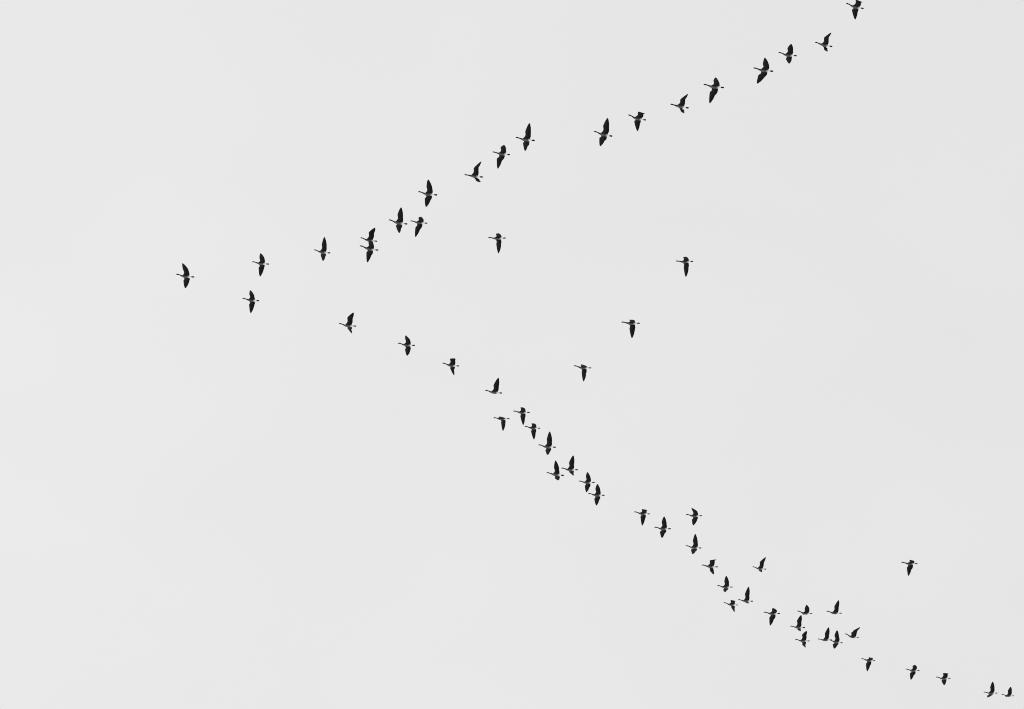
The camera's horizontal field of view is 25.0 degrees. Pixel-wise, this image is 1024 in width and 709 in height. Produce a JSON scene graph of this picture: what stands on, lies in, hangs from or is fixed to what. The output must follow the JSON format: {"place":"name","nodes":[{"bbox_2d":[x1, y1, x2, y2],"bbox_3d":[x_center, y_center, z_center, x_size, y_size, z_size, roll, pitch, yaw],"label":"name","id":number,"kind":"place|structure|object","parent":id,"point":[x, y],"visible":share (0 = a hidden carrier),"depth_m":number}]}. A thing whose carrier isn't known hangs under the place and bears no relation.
{"place":"outdoors","nodes":[
{"label":"outdoors","id":0,"kind":"place"},
{"bbox_2d":[176,263,193,287],"bbox_3d":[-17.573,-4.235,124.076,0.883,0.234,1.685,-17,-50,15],"label":"goose","id":1,"kind":"object","parent":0,"point":[186,277],"visible":1,"depth_m":124.02},
{"bbox_2d":[242,290,258,312],"bbox_3d":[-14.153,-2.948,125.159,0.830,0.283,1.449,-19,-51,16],"label":"goose","id":2,"kind":"object","parent":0,"point":[251,300],"visible":1,"depth_m":125.19},
{"bbox_2d":[252,253,268,275],"bbox_3d":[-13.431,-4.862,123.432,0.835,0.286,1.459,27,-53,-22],"label":"goose","id":3,"kind":"object","parent":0,"point":[261,263],"visible":1,"depth_m":123.44},
{"bbox_2d":[314,237,329,260],"bbox_3d":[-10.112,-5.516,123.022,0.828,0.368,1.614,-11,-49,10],"label":"goose","id":4,"kind":"object","parent":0,"point":[322,251],"visible":1,"depth_m":122.88},
{"bbox_2d":[339,313,355,332],"bbox_3d":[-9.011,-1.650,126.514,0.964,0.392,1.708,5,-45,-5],"label":"goose","id":5,"kind":"object","parent":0,"point":[348,324],"visible":1,"depth_m":126.40},
{"bbox_2d":[360,241,377,261],"bbox_3d":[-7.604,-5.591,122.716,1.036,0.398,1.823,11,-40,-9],"label":"goose","id":6,"kind":"object","parent":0,"point":[370,249],"visible":1,"depth_m":122.77},
{"bbox_2d":[361,228,376,241],"bbox_3d":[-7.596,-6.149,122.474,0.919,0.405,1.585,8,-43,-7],"label":"goose","id":7,"kind":"object","parent":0,"point":[371,235],"visible":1,"depth_m":122.35},
{"bbox_2d":[389,208,406,232],"bbox_3d":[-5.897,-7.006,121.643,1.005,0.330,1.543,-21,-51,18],"label":"goose","id":8,"kind":"object","parent":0,"point":[399,221],"visible":1,"depth_m":121.54},
{"bbox_2d":[398,335,414,355],"bbox_3d":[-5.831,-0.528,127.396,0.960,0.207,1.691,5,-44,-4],"label":"goose","id":9,"kind":"object","parent":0,"point":[407,344],"visible":1,"depth_m":127.35},
{"bbox_2d":[411,217,426,236],"bbox_3d":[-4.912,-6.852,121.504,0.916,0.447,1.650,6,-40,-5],"label":"goose","id":10,"kind":"object","parent":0,"point":[420,223],"visible":1,"depth_m":121.67},
{"bbox_2d":[418,180,436,206],"bbox_3d":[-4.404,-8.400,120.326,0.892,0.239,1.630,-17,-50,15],"label":"goose","id":11,"kind":"object","parent":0,"point":[428,194],"visible":1,"depth_m":120.28},
{"bbox_2d":[443,358,458,374],"bbox_3d":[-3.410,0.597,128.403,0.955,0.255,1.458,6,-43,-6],"label":"goose","id":12,"kind":"object","parent":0,"point":[451,365],"visible":1,"depth_m":128.34},
{"bbox_2d":[464,162,482,181],"bbox_3d":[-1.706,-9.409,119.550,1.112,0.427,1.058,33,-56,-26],"label":"goose","id":13,"kind":"object","parent":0,"point":[475,172],"visible":1,"depth_m":119.51},
{"bbox_2d":[485,378,501,393],"bbox_3d":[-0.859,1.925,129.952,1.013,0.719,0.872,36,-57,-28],"label":"goose","id":14,"kind":"object","parent":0,"point":[496,388],"visible":1,"depth_m":129.80},
{"bbox_2d":[488,233,505,252],"bbox_3d":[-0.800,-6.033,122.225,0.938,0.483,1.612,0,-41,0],"label":"goose","id":15,"kind":"object","parent":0,"point":[497,238],"visible":1,"depth_m":122.34},
{"bbox_2d":[493,145,509,168],"bbox_3d":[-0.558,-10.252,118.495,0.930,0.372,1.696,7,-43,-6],"label":"goose","id":16,"kind":"object","parent":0,"point":[502,154],"visible":1,"depth_m":118.60},
{"bbox_2d":[494,416,509,429],"bbox_3d":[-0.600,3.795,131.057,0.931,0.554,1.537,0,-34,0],"label":"goose","id":17,"kind":"object","parent":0,"point":[503,421],"visible":1,"depth_m":131.23},
{"bbox_2d":[0,0,1023,708],"label":"sky","id":18,"kind":"structure","parent":0,"point":[207,501]},
{"bbox_2d":[514,407,529,424],"bbox_3d":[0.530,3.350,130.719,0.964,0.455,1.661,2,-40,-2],"label":"goose","id":19,"kind":"object","parent":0,"point":[522,412],"visible":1,"depth_m":130.82},
{"bbox_2d":[515,123,534,150],"bbox_3d":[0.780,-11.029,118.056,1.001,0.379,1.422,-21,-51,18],"label":"goose","id":20,"kind":"object","parent":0,"point":[526,139],"visible":1,"depth_m":117.91},
{"bbox_2d":[524,423,539,438],"bbox_3d":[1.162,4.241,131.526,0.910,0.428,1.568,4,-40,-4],"label":"goose","id":21,"kind":"object","parent":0,"point":[533,428],"visible":1,"depth_m":131.65},
{"bbox_2d":[539,431,555,454],"bbox_3d":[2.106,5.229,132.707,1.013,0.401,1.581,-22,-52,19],"label":"goose","id":22,"kind":"object","parent":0,"point":[548,446],"visible":1,"depth_m":132.55},
{"bbox_2d":[547,460,563,479],"bbox_3d":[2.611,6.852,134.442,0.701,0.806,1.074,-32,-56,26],"label":"goose","id":23,"kind":"object","parent":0,"point":[556,474],"visible":1,"depth_m":134.20},
{"bbox_2d":[562,456,577,475],"bbox_3d":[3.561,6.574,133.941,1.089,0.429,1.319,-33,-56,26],"label":"goose","id":24,"kind":"object","parent":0,"point":[570,469],"visible":1,"depth_m":133.78},
{"bbox_2d":[574,364,590,380],"bbox_3d":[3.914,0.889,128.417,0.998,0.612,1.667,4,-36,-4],"label":"goose","id":25,"kind":"object","parent":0,"point":[584,369],"visible":1,"depth_m":128.58},
{"bbox_2d":[579,472,594,491],"bbox_3d":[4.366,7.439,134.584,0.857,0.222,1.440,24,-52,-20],"label":"goose","id":26,"kind":"object","parent":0,"point":[587,482],"visible":1,"depth_m":134.51},
{"bbox_2d":[588,484,604,505],"bbox_3d":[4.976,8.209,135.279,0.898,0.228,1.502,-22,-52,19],"label":"goose","id":27,"kind":"object","parent":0,"point":[597,495],"visible":1,"depth_m":135.22},
{"bbox_2d":[594,118,611,145],"bbox_3d":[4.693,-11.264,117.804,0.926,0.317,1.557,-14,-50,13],"label":"goose","id":28,"kind":"object","parent":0,"point":[604,135],"visible":1,"depth_m":117.69},
{"bbox_2d":[622,320,639,337],"bbox_3d":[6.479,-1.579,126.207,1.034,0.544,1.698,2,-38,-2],"label":"goose","id":29,"kind":"object","parent":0,"point":[631,323],"visible":1,"depth_m":126.42},
{"bbox_2d":[629,112,645,130],"bbox_3d":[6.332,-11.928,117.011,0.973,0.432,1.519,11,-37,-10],"label":"goose","id":30,"kind":"object","parent":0,"point":[638,119],"visible":1,"depth_m":117.06},
{"bbox_2d":[635,509,649,525],"bbox_3d":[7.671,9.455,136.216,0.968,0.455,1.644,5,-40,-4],"label":"goose","id":31,"kind":"object","parent":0,"point":[643,513],"visible":1,"depth_m":136.31},
{"bbox_2d":[654,517,670,537],"bbox_3d":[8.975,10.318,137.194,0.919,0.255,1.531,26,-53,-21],"label":"goose","id":32,"kind":"object","parent":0,"point":[663,528],"visible":1,"depth_m":137.10},
{"bbox_2d":[671,94,688,112],"bbox_3d":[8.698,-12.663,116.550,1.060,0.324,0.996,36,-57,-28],"label":"goose","id":33,"kind":"object","parent":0,"point":[681,104],"visible":1,"depth_m":116.51},
{"bbox_2d":[676,257,692,276],"bbox_3d":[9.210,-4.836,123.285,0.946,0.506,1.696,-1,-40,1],"label":"goose","id":34,"kind":"object","parent":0,"point":[685,261],"visible":1,"depth_m":123.46},
{"bbox_2d":[686,534,700,553],"bbox_3d":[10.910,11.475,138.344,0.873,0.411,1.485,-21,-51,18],"label":"goose","id":35,"kind":"object","parent":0,"point":[694,547],"visible":1,"depth_m":138.19},
{"bbox_2d":[686,508,701,524],"bbox_3d":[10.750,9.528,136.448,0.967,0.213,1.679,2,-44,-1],"label":"goose","id":36,"kind":"object","parent":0,"point":[694,515],"visible":1,"depth_m":136.41},
{"bbox_2d":[702,559,717,573],"bbox_3d":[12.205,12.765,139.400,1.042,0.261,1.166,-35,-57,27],"label":"goose","id":37,"kind":"object","parent":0,"point":[711,566],"visible":1,"depth_m":139.33},
{"bbox_2d":[703,77,723,102],"bbox_3d":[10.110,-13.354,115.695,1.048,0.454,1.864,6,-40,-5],"label":"goose","id":38,"kind":"object","parent":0,"point":[714,90],"visible":1,"depth_m":115.80},
{"bbox_2d":[717,576,731,591],"bbox_3d":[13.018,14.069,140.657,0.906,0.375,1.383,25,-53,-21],"label":"goose","id":39,"kind":"object","parent":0,"point":[726,585],"visible":1,"depth_m":140.52},
{"bbox_2d":[724,600,736,611],"bbox_3d":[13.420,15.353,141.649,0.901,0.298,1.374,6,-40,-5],"label":"goose","id":40,"kind":"object","parent":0,"point":[732,604],"visible":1,"depth_m":141.62},
{"bbox_2d":[738,587,752,603],"bbox_3d":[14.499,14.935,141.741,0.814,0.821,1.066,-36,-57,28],"label":"goose","id":41,"kind":"object","parent":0,"point":[747,597],"visible":1,"depth_m":141.49},
{"bbox_2d":[753,557,765,571],"bbox_3d":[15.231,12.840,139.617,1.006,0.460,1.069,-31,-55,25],"label":"goose","id":42,"kind":"object","parent":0,"point":[760,567],"visible":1,"depth_m":139.47},
{"bbox_2d":[754,58,772,83],"bbox_3d":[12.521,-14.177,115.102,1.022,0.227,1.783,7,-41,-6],"label":"goose","id":43,"kind":"object","parent":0,"point":[764,70],"visible":1,"depth_m":115.08},
{"bbox_2d":[764,608,779,625],"bbox_3d":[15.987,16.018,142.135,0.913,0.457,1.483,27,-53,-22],"label":"goose","id":44,"kind":"object","parent":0,"point":[773,613],"visible":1,"depth_m":142.29},
{"bbox_2d":[778,44,796,63],"bbox_3d":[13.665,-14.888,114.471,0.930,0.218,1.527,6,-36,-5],"label":"goose","id":45,"kind":"object","parent":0,"point":[788,54],"visible":1,"depth_m":114.42},
{"bbox_2d":[791,615,804,630],"bbox_3d":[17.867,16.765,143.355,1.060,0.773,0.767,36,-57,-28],"label":"goose","id":46,"kind":"object","parent":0,"point":[799,624],"visible":1,"depth_m":143.13},
{"bbox_2d":[795,631,809,647],"bbox_3d":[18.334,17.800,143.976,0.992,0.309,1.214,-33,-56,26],"label":"goose","id":47,"kind":"object","parent":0,"point":[803,640],"visible":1,"depth_m":143.88},
{"bbox_2d":[798,605,811,614],"bbox_3d":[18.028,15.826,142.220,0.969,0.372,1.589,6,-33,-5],"label":"goose","id":48,"kind":"object","parent":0,"point":[806,612],"visible":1,"depth_m":142.10},
{"bbox_2d":[815,33,831,51],"bbox_3d":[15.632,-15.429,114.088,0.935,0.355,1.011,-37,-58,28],"label":"goose","id":49,"kind":"object","parent":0,"point":[824,44],"visible":1,"depth_m":114.03},
{"bbox_2d":[818,627,831,640],"bbox_3d":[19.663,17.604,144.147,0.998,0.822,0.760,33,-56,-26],"label":"goose","id":50,"kind":"object","parent":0,"point":[827,632],"visible":1,"depth_m":143.91},
{"bbox_2d":[827,600,841,613],"bbox_3d":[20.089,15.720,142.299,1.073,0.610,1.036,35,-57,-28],"label":"goose","id":51,"kind":"object","parent":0,"point":[836,608],"visible":1,"depth_m":142.15},
{"bbox_2d":[829,631,842,648],"bbox_3d":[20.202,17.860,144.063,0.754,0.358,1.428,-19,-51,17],"label":"goose","id":52,"kind":"object","parent":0,"point":[836,641],"visible":1,"depth_m":143.94},
{"bbox_2d":[845,627,859,637],"bbox_3d":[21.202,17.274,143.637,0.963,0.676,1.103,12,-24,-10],"label":"goose","id":53,"kind":"object","parent":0,"point":[853,633],"visible":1,"depth_m":143.60},
{"bbox_2d":[846,0,863,18],"bbox_3d":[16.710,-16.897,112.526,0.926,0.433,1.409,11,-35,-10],"label":"goose","id":54,"kind":"object","parent":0,"point":[856,6],"visible":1,"depth_m":112.57},
{"bbox_2d":[861,657,874,670],"bbox_3d":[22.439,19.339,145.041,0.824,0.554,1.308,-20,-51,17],"label":"goose","id":55,"kind":"object","parent":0,"point":[869,660],"visible":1,"depth_m":145.25},
{"bbox_2d":[901,560,917,575],"bbox_3d":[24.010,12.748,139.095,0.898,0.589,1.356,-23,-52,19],"label":"goose","id":56,"kind":"object","parent":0,"point":[910,565],"visible":1,"depth_m":139.28},
{"bbox_2d":[906,665,919,678],"bbox_3d":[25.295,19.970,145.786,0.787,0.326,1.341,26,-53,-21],"label":"goose","id":57,"kind":"object","parent":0,"point":[913,670],"visible":1,"depth_m":145.81},
{"bbox_2d":[937,673,950,684],"bbox_3d":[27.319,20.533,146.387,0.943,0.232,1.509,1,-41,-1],"label":"goose","id":58,"kind":"object","parent":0,"point":[944,678],"visible":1,"depth_m":146.28},
{"bbox_2d":[984,682,996,697],"bbox_3d":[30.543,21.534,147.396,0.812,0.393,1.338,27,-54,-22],"label":"goose","id":59,"kind":"object","parent":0,"point":[992,690],"visible":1,"depth_m":147.26},
{"bbox_2d":[1001,687,1013,696],"bbox_3d":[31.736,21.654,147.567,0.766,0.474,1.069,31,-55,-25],"label":"goose","id":60,"kind":"object","parent":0,"point":[1009,692],"visible":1,"depth_m":147.42}
]}

